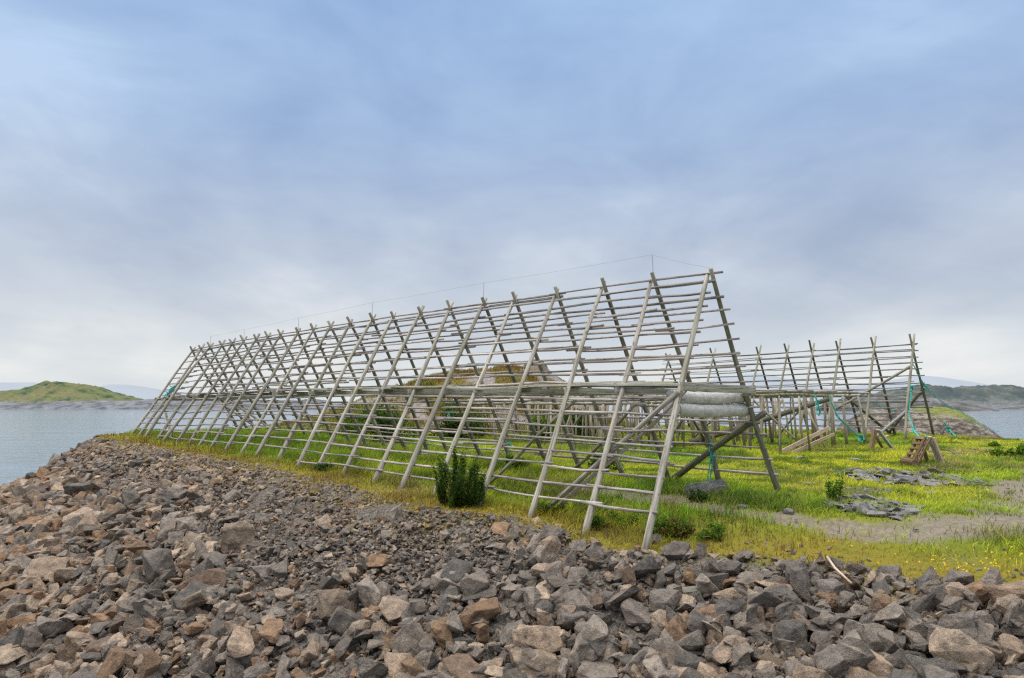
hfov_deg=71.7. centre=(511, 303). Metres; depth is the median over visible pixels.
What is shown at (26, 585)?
boulder
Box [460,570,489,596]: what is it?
boulder
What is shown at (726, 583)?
boulder
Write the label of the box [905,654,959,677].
boulder
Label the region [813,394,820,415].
rope
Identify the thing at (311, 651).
boulder
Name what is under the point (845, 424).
rope
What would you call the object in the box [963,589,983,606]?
boulder
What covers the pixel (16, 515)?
boulder
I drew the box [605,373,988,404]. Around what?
mountain
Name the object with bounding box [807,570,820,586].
boulder
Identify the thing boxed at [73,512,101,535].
boulder
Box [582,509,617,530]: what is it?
weed
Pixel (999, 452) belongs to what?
shrub
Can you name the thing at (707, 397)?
cloth roll
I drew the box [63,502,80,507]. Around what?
boulder
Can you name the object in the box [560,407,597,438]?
bush
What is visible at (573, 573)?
boulder
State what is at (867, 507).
rock outcrop
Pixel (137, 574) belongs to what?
boulder
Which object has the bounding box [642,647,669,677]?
boulder
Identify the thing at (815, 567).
boulder
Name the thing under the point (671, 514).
weed
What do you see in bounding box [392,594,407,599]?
boulder
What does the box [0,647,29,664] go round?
boulder
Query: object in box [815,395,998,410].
ridge
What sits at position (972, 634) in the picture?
boulder
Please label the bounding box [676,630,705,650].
boulder
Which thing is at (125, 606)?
boulder
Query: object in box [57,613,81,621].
boulder
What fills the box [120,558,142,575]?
boulder
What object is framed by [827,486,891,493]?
rock outcrop
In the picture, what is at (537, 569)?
boulder
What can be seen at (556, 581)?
boulder
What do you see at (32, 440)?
water
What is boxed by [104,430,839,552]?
sorrel
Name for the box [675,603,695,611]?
boulder
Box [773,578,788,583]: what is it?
boulder
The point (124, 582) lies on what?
boulder
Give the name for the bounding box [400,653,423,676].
boulder
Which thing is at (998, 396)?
hills
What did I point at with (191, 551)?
boulder
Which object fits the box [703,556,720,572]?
boulder
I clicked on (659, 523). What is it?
weed
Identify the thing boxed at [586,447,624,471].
bush
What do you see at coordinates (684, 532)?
weed
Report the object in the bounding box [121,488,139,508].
boulder
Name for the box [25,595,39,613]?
boulder
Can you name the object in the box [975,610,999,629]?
boulder
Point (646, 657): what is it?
boulder
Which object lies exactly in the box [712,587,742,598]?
boulder
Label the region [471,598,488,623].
boulder
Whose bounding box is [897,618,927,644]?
boulder
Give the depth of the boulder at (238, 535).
16.02 m
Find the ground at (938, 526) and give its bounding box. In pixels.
[28,368,1023,677]
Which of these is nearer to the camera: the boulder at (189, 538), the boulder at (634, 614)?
the boulder at (634, 614)
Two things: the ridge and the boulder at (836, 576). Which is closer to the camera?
the boulder at (836, 576)
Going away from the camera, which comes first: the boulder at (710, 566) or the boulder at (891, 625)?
the boulder at (891, 625)
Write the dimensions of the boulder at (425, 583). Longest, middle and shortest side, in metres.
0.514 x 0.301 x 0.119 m
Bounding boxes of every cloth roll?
[664,402,748,417]
[666,390,749,403]
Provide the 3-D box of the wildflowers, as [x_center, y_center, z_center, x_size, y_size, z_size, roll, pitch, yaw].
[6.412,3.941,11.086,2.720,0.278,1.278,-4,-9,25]
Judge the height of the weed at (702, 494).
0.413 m
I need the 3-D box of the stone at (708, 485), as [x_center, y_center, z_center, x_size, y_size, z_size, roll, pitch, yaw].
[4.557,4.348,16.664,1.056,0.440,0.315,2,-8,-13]
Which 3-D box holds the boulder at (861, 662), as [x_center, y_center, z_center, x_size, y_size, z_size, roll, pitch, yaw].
[4.263,4.593,9.098,0.838,0.486,0.346,-30,3,33]
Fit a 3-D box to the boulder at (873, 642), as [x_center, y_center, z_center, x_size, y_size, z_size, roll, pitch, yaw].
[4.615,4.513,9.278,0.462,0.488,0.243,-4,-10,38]
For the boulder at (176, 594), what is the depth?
13.59 m
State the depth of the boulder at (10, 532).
20.39 m
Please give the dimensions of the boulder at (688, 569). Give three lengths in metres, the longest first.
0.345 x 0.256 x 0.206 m
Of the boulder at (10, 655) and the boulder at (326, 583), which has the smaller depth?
the boulder at (326, 583)
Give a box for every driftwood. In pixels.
[682,586,697,592]
[826,556,852,583]
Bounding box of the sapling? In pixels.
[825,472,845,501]
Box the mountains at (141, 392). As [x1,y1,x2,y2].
[0,382,303,399]
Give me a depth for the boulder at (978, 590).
9.64 m
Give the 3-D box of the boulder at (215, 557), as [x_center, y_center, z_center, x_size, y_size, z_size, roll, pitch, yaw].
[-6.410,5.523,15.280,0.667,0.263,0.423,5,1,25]
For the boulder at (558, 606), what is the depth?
11.41 m
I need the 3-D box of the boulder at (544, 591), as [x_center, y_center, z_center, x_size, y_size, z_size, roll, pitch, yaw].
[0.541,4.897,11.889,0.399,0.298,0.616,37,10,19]
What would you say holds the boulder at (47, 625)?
on the ground at (938, 526)
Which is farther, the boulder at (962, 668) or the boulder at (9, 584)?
the boulder at (9, 584)
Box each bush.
[337,411,373,435]
[358,399,419,441]
[427,398,491,437]
[430,440,488,507]
[504,453,528,471]
[526,412,559,439]
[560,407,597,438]
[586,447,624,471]
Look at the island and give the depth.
953.19 m
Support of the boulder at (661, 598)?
on the rubble
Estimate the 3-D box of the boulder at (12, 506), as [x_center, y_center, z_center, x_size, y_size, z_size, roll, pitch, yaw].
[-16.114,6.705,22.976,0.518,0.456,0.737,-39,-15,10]
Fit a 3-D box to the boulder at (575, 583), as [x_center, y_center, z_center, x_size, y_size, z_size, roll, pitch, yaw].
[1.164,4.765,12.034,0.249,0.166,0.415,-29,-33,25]
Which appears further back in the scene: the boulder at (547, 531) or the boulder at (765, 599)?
the boulder at (547, 531)
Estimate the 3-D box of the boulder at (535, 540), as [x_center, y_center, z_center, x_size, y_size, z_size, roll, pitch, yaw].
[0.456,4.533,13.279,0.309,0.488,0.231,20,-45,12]
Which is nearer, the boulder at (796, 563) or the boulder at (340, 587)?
the boulder at (796, 563)
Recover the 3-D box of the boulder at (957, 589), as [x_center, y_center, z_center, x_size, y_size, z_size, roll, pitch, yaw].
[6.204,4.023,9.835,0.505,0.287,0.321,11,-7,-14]
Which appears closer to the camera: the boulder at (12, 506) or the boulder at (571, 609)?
the boulder at (571, 609)
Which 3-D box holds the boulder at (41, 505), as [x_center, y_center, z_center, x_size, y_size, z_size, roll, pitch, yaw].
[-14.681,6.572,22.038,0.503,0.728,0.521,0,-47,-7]
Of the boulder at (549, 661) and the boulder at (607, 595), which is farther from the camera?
the boulder at (607, 595)
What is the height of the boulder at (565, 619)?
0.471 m
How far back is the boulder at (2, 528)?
20.94 m
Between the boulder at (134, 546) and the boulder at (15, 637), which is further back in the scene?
the boulder at (134, 546)
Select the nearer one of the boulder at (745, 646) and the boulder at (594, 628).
the boulder at (745, 646)
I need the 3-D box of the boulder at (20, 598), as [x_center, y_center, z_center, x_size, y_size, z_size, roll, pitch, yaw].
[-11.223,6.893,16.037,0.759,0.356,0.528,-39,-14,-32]
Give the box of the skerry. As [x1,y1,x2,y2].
[1002,407,1023,408]
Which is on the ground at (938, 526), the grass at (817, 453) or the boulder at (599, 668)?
the grass at (817, 453)
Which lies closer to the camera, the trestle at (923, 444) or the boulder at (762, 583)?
the boulder at (762, 583)
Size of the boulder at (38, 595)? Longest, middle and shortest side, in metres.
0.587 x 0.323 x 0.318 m
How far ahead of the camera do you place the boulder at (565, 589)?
11.65 m
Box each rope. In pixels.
[164,385,175,396]
[707,443,715,480]
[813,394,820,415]
[827,394,864,442]
[908,385,927,440]
[913,364,927,390]
[925,387,994,430]
[944,422,956,436]
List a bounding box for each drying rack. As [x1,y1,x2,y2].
[129,255,781,549]
[650,334,935,439]
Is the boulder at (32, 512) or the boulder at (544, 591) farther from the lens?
the boulder at (32, 512)
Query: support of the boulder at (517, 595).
on the rubble
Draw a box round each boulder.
[0,524,12,531]
[0,527,18,540]
[0,563,19,575]
[0,572,10,582]
[0,580,18,591]
[0,588,19,602]
[0,593,27,614]
[0,626,24,646]
[0,644,19,652]
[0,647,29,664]
[1,528,14,535]
[1,563,28,572]
[2,502,24,512]
[2,595,16,605]
[6,529,24,543]
[8,506,26,524]
[8,542,16,549]
[11,544,26,557]
[11,553,31,570]
[14,526,24,530]
[14,533,26,545]
[14,576,45,589]
[17,515,41,525]
[17,582,30,590]
[17,587,32,594]
[19,574,27,581]
[22,513,41,519]
[25,489,42,506]
[25,547,50,556]
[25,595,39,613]
[26,539,43,553]
[27,524,52,541]
[28,510,48,514]
[28,547,40,557]
[28,556,67,580]
[32,515,53,528]
[32,591,46,599]
[36,502,46,508]
[36,519,52,526]
[36,536,62,547]
[36,616,74,634]
[52,517,63,523]
[52,520,62,531]
[53,567,83,581]
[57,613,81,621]
[58,516,81,531]
[62,507,93,523]
[63,483,89,496]
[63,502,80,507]
[64,536,85,543]
[66,631,97,649]
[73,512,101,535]
[82,526,105,533]
[93,511,105,517]
[95,645,133,677]
[97,508,124,521]
[104,504,125,512]
[104,548,117,565]
[115,554,122,566]
[116,593,139,613]
[119,578,130,586]
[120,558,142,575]
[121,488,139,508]
[125,541,153,553]
[126,577,147,593]
[131,599,166,617]
[132,569,142,579]
[134,487,150,496]
[135,484,155,493]
[140,576,146,582]
[142,548,176,584]
[154,569,173,582]
[157,518,175,542]
[158,488,183,500]
[171,484,182,500]
[171,589,182,608]
[173,581,217,611]
[175,516,197,534]
[176,580,190,590]
[180,589,207,611]
[183,531,210,548]
[183,538,206,559]
[189,560,198,568]
[189,567,226,586]
[190,558,215,576]
[192,541,220,561]
[194,540,207,562]
[199,551,227,565]
[221,521,254,554]
[224,567,244,577]
[226,625,254,658]
[248,565,271,580]
[274,559,287,576]
[298,640,321,667]
[316,576,340,594]
[317,588,357,618]
[332,585,346,590]
[355,661,387,677]
[356,574,381,606]
[366,554,390,566]
[376,581,389,595]
[378,595,409,620]
[384,652,407,677]
[387,504,402,521]
[389,621,423,657]
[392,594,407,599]
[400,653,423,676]
[409,599,425,613]
[421,577,430,589]
[430,569,468,590]
[435,585,461,614]
[440,558,473,582]
[445,610,463,634]
[459,597,501,631]
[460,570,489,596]
[461,578,496,602]
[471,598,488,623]
[491,522,510,534]
[492,602,509,622]
[501,582,521,597]
[510,646,559,677]
[511,586,531,602]
[512,624,565,652]
[516,570,530,584]
[518,570,537,582]
[521,634,533,648]
[523,586,541,617]
[525,533,540,555]
[531,563,547,577]
[533,545,548,562]
[534,599,555,613]
[536,580,550,599]
[538,535,561,554]
[540,561,566,580]
[541,525,564,537]
[546,575,571,587]
[550,584,570,603]
[554,602,572,610]
[554,604,575,615]
[555,608,587,631]
[563,589,592,607]
[567,567,586,582]
[570,614,608,661]
[571,580,585,586]
[573,659,618,677]
[574,622,620,646]
[576,605,598,612]
[579,566,588,578]
[584,542,604,559]
[602,590,619,610]
[606,585,641,605]
[619,646,647,677]
[620,584,631,596]
[620,597,651,626]
[632,556,660,578]
[641,651,659,673]
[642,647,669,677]
[648,588,681,611]
[649,636,684,669]
[658,563,679,574]
[660,541,690,560]
[665,613,700,650]
[670,584,682,593]
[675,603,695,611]
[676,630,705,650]
[682,567,694,578]
[691,569,706,579]
[695,573,719,598]
[697,662,717,677]
[698,603,715,615]
[698,655,722,671]
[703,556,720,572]
[704,615,727,630]
[705,572,729,590]
[711,635,748,663]
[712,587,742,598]
[712,597,746,612]
[713,602,732,626]
[716,558,731,565]
[718,562,741,575]
[721,577,736,589]
[723,641,762,660]
[725,597,746,604]
[727,642,753,662]
[731,571,763,589]
[733,587,747,598]
[744,582,759,587]
[748,590,783,610]
[752,579,792,590]
[753,586,763,591]
[761,570,781,578]
[764,575,785,581]
[771,590,782,598]
[772,619,807,652]
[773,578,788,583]
[773,583,797,601]
[775,602,799,621]
[785,559,805,590]
[788,592,803,605]
[790,566,814,605]
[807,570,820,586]
[809,562,823,578]
[811,636,875,667]
[813,644,849,677]
[816,591,837,601]
[817,578,844,599]
[825,554,844,570]
[828,574,840,579]
[838,573,860,589]
[840,629,867,669]
[843,619,863,637]
[846,628,883,652]
[863,587,874,597]
[870,597,882,611]
[872,579,890,595]
[872,601,906,621]
[874,594,891,607]
[875,565,901,578]
[877,573,890,584]
[877,629,899,653]
[881,620,897,630]
[885,648,911,668]
[894,633,906,649]
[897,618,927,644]
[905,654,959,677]
[912,593,935,613]
[918,566,939,580]
[924,583,948,609]
[929,627,994,675]
[935,595,962,612]
[937,611,975,630]
[940,657,978,677]
[942,568,974,584]
[945,582,967,600]
[953,662,969,673]
[954,628,978,640]
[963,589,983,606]
[963,602,978,610]
[966,580,988,603]
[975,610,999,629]
[975,619,993,640]
[979,566,1002,584]
[982,584,1023,602]
[990,594,1023,616]
[999,580,1023,592]
[1004,599,1023,627]
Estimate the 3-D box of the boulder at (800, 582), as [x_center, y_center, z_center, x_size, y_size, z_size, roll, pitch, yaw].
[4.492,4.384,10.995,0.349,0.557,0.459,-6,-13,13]
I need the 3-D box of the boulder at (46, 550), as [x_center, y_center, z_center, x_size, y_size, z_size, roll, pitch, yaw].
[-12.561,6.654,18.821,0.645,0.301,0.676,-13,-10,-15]
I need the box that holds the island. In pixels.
[0,381,143,403]
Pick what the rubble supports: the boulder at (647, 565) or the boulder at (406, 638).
the boulder at (647, 565)
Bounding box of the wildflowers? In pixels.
[828,541,1022,571]
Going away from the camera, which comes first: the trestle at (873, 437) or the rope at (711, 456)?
the rope at (711, 456)
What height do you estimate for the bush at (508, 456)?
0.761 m
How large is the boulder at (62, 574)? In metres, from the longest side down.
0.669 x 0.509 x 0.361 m
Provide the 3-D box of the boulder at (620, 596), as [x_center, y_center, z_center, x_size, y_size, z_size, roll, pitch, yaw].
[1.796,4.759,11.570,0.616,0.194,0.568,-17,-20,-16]
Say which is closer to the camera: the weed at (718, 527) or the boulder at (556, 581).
the boulder at (556, 581)
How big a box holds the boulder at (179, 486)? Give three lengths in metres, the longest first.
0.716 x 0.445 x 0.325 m
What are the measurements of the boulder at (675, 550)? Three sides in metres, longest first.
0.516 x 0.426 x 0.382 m
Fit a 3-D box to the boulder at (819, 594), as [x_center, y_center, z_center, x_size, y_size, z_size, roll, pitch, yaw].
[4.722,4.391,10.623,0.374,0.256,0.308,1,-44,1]
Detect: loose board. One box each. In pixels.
[782,426,829,451]
[791,433,834,452]
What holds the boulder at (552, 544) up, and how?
on the ground at (938, 526)
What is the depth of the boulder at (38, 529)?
19.90 m
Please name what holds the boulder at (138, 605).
on the ground at (938, 526)
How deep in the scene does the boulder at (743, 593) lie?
11.03 m
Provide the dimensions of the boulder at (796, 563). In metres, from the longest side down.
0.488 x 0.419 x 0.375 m
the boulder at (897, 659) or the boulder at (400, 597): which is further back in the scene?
the boulder at (400, 597)
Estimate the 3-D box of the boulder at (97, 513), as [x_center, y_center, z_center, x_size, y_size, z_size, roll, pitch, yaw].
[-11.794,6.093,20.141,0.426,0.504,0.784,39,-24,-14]
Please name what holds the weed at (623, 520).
on the ground at (938, 526)
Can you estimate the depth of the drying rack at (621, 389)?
19.40 m
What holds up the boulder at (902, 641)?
on the rubble
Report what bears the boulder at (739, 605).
on the rubble
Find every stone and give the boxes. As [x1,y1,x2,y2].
[651,534,661,544]
[685,479,728,495]
[782,508,793,513]
[889,516,901,519]
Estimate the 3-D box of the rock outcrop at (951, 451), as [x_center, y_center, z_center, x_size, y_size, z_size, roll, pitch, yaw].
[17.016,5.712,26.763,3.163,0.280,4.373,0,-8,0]
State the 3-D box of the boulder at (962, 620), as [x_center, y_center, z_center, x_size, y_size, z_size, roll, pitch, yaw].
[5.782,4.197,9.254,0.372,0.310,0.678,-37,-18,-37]
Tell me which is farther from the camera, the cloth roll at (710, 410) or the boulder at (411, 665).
the cloth roll at (710, 410)
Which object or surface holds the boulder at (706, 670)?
on the rubble
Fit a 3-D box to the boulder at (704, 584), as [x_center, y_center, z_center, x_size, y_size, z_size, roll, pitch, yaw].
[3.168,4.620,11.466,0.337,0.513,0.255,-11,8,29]
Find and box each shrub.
[987,441,1000,446]
[989,446,1016,459]
[1014,438,1023,456]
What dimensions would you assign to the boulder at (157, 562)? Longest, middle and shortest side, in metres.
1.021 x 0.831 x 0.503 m
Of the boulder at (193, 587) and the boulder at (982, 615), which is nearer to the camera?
the boulder at (982, 615)
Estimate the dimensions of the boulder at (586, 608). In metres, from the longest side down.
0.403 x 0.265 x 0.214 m
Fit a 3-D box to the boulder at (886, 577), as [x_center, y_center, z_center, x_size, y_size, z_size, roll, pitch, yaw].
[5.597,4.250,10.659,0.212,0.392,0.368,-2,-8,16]
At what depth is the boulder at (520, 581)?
12.37 m
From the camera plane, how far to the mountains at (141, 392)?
8510.91 m
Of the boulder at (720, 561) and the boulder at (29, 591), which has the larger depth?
the boulder at (29, 591)
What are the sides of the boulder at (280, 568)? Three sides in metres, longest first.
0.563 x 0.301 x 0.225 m
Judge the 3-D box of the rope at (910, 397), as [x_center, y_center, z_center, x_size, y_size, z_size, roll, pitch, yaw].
[16.519,4.339,29.048,0.357,2.311,14.187,-4,-9,28]
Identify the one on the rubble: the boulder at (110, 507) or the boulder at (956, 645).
the boulder at (110, 507)
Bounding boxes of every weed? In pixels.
[312,461,334,472]
[536,499,567,515]
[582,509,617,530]
[616,515,639,525]
[643,515,693,537]
[656,511,681,527]
[658,515,696,538]
[686,488,711,502]
[693,520,726,542]
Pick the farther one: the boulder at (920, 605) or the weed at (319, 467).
the weed at (319, 467)
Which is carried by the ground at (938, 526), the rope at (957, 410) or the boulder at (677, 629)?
the boulder at (677, 629)
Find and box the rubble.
[0,433,1023,677]
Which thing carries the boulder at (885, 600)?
on the rubble
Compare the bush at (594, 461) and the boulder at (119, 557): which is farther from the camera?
the bush at (594, 461)
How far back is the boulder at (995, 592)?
9.48 m
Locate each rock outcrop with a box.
[824,492,926,517]
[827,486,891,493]
[831,467,970,486]
[920,449,988,457]
[930,462,997,472]
[962,478,993,485]
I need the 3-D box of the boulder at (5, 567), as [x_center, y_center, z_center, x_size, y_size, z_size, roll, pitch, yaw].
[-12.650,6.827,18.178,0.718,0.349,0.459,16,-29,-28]
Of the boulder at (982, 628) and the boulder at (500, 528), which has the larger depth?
the boulder at (500, 528)
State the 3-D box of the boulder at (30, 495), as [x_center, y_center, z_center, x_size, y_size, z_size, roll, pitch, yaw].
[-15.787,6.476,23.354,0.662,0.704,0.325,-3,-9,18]
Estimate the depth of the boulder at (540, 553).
12.82 m
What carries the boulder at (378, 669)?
on the ground at (938, 526)
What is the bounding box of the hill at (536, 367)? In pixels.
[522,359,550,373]
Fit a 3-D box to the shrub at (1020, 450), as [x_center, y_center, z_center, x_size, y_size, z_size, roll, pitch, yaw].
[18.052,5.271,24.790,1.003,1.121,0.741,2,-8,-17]
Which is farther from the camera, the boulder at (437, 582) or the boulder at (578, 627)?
the boulder at (437, 582)
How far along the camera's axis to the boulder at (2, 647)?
13.86 m
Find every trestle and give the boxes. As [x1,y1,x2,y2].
[869,429,897,449]
[900,436,960,465]
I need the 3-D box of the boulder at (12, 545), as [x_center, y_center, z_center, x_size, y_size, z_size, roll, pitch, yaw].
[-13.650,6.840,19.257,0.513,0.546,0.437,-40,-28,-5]
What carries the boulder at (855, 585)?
on the ground at (938, 526)
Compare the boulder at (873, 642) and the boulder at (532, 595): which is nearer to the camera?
the boulder at (873, 642)
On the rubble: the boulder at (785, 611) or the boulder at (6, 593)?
the boulder at (6, 593)
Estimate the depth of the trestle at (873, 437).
28.92 m
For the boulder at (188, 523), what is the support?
on the ground at (938, 526)
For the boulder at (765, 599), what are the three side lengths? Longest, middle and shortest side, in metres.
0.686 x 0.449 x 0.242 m
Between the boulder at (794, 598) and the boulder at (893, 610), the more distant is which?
the boulder at (794, 598)
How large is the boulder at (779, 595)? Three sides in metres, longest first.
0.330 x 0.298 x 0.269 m
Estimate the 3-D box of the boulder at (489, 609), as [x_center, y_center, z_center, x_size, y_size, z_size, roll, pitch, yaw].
[-0.518,5.086,11.669,0.696,0.336,0.458,-22,-7,8]
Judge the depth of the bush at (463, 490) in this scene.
15.99 m
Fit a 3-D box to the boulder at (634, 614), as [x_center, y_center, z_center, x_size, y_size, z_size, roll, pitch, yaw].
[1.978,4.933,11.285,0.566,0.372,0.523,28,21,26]
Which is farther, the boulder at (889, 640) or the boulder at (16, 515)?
the boulder at (16, 515)
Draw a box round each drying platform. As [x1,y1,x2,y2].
[395,389,496,416]
[444,397,675,452]
[492,389,819,452]
[570,390,868,448]
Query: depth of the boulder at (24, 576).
17.05 m
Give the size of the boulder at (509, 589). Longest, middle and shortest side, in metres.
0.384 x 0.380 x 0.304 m
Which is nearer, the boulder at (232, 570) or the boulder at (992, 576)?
the boulder at (992, 576)
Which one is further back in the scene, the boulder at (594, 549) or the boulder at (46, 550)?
the boulder at (46, 550)
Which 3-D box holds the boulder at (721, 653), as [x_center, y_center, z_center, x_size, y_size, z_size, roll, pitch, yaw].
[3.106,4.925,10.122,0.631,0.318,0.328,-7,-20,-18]
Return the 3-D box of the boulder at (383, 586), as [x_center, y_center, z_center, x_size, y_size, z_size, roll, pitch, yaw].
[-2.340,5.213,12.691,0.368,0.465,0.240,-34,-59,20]
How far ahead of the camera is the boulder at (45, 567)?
17.40 m
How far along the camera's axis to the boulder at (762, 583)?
11.18 m
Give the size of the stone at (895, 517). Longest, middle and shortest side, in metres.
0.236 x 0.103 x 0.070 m
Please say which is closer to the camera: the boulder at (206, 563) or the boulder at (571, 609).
the boulder at (571, 609)
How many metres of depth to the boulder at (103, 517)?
19.83 m
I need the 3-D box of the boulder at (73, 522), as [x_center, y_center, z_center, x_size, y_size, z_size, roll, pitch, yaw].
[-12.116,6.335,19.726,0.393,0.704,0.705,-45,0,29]
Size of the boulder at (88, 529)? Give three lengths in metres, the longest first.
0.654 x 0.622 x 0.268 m
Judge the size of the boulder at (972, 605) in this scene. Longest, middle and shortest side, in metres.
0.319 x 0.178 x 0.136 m
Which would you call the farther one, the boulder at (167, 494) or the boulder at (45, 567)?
the boulder at (167, 494)
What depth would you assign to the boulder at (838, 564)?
11.38 m
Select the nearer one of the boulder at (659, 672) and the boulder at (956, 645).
the boulder at (956, 645)
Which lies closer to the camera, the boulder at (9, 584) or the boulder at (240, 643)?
the boulder at (240, 643)
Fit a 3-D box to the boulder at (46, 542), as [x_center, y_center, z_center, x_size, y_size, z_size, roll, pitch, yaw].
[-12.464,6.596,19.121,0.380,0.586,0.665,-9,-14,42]
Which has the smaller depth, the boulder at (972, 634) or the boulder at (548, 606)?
the boulder at (972, 634)
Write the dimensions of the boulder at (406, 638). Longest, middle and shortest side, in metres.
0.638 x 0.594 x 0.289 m
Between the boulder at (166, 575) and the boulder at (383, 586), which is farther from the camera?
the boulder at (166, 575)
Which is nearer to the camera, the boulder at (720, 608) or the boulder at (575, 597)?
the boulder at (720, 608)
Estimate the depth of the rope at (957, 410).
44.49 m
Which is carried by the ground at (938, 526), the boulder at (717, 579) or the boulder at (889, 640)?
the boulder at (717, 579)
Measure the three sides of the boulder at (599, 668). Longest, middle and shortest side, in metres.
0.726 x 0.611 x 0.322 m
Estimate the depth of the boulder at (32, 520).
21.17 m
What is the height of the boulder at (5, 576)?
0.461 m
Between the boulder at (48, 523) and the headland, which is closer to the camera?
the boulder at (48, 523)
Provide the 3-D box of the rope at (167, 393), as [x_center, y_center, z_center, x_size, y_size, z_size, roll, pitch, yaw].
[-16.772,4.307,34.773,0.553,0.595,0.188,6,-10,-37]
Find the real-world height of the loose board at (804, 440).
1.044 m
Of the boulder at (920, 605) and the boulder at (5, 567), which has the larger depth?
the boulder at (5, 567)
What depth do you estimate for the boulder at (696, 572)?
11.78 m
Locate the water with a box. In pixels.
[0,405,1023,485]
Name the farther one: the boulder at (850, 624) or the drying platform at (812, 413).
the drying platform at (812, 413)
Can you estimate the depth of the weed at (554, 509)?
15.32 m
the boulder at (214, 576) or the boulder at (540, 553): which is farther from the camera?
the boulder at (214, 576)
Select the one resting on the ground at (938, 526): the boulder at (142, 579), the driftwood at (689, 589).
the boulder at (142, 579)
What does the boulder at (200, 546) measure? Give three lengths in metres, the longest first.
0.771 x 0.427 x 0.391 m
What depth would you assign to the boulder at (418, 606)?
12.02 m
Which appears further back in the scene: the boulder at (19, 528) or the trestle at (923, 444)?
the trestle at (923, 444)
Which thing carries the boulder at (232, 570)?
on the rubble
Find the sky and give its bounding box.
[0,0,1023,401]
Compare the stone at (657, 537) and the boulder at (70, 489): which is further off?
the boulder at (70, 489)
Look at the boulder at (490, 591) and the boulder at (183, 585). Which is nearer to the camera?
the boulder at (490, 591)
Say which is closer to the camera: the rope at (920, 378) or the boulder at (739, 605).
the boulder at (739, 605)
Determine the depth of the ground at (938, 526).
13.28 m
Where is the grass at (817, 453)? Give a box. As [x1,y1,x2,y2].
[95,365,1023,612]
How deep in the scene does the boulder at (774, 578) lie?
11.29 m
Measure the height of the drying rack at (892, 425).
5.558 m
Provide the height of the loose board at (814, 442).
0.793 m
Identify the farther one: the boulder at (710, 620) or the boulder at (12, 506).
the boulder at (12, 506)
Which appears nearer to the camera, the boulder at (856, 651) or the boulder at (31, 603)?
the boulder at (856, 651)
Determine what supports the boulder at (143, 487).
on the rubble
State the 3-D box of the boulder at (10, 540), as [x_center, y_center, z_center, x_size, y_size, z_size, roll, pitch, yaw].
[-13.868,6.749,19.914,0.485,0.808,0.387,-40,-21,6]
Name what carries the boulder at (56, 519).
on the rubble
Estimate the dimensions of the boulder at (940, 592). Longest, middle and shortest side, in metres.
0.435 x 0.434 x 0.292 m
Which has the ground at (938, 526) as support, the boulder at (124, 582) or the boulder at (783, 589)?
the boulder at (783, 589)
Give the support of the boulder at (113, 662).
on the rubble
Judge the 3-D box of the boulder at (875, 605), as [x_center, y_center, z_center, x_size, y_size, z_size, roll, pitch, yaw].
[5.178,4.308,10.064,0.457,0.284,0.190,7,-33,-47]
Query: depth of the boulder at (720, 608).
10.72 m
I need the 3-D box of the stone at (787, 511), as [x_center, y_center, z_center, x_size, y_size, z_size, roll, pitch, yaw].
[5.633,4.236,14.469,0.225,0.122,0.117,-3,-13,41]
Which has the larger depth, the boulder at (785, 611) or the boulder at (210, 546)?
the boulder at (210, 546)
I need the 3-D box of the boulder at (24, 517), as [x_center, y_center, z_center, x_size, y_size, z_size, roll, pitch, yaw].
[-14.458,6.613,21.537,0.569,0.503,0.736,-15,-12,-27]
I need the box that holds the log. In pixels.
[689,397,828,444]
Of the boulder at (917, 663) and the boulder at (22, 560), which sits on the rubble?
the boulder at (22, 560)
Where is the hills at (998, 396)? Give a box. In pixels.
[838,384,1023,407]
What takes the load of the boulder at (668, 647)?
on the ground at (938, 526)
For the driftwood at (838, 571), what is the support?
on the rubble
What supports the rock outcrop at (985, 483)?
on the ground at (938, 526)
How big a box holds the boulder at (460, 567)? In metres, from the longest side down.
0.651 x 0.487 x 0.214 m
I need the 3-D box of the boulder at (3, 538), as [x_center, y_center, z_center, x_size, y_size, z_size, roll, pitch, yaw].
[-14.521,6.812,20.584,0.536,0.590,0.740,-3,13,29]
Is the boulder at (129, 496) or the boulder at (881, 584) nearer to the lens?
the boulder at (881, 584)
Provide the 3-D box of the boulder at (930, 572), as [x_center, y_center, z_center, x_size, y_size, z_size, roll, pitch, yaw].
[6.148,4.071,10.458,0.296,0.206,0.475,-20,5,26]
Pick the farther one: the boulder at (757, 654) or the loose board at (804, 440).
the loose board at (804, 440)
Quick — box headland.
[836,406,1002,437]
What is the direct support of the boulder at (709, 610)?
on the ground at (938, 526)
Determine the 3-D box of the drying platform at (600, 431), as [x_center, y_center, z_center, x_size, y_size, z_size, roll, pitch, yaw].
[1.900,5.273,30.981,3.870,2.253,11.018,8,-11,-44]
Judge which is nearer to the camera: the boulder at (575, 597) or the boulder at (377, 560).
the boulder at (575, 597)
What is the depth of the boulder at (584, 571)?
12.01 m
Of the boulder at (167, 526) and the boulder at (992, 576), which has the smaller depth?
the boulder at (992, 576)
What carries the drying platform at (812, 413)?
on the ground at (938, 526)
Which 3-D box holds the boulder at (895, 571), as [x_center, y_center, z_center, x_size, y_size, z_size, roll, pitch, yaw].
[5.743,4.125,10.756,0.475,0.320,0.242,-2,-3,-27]
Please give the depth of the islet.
893.32 m
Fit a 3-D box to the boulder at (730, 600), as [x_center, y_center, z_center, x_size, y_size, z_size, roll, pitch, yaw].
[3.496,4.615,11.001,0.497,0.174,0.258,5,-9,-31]
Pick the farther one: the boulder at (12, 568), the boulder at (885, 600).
the boulder at (12, 568)
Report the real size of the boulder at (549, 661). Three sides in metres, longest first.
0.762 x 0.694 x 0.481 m

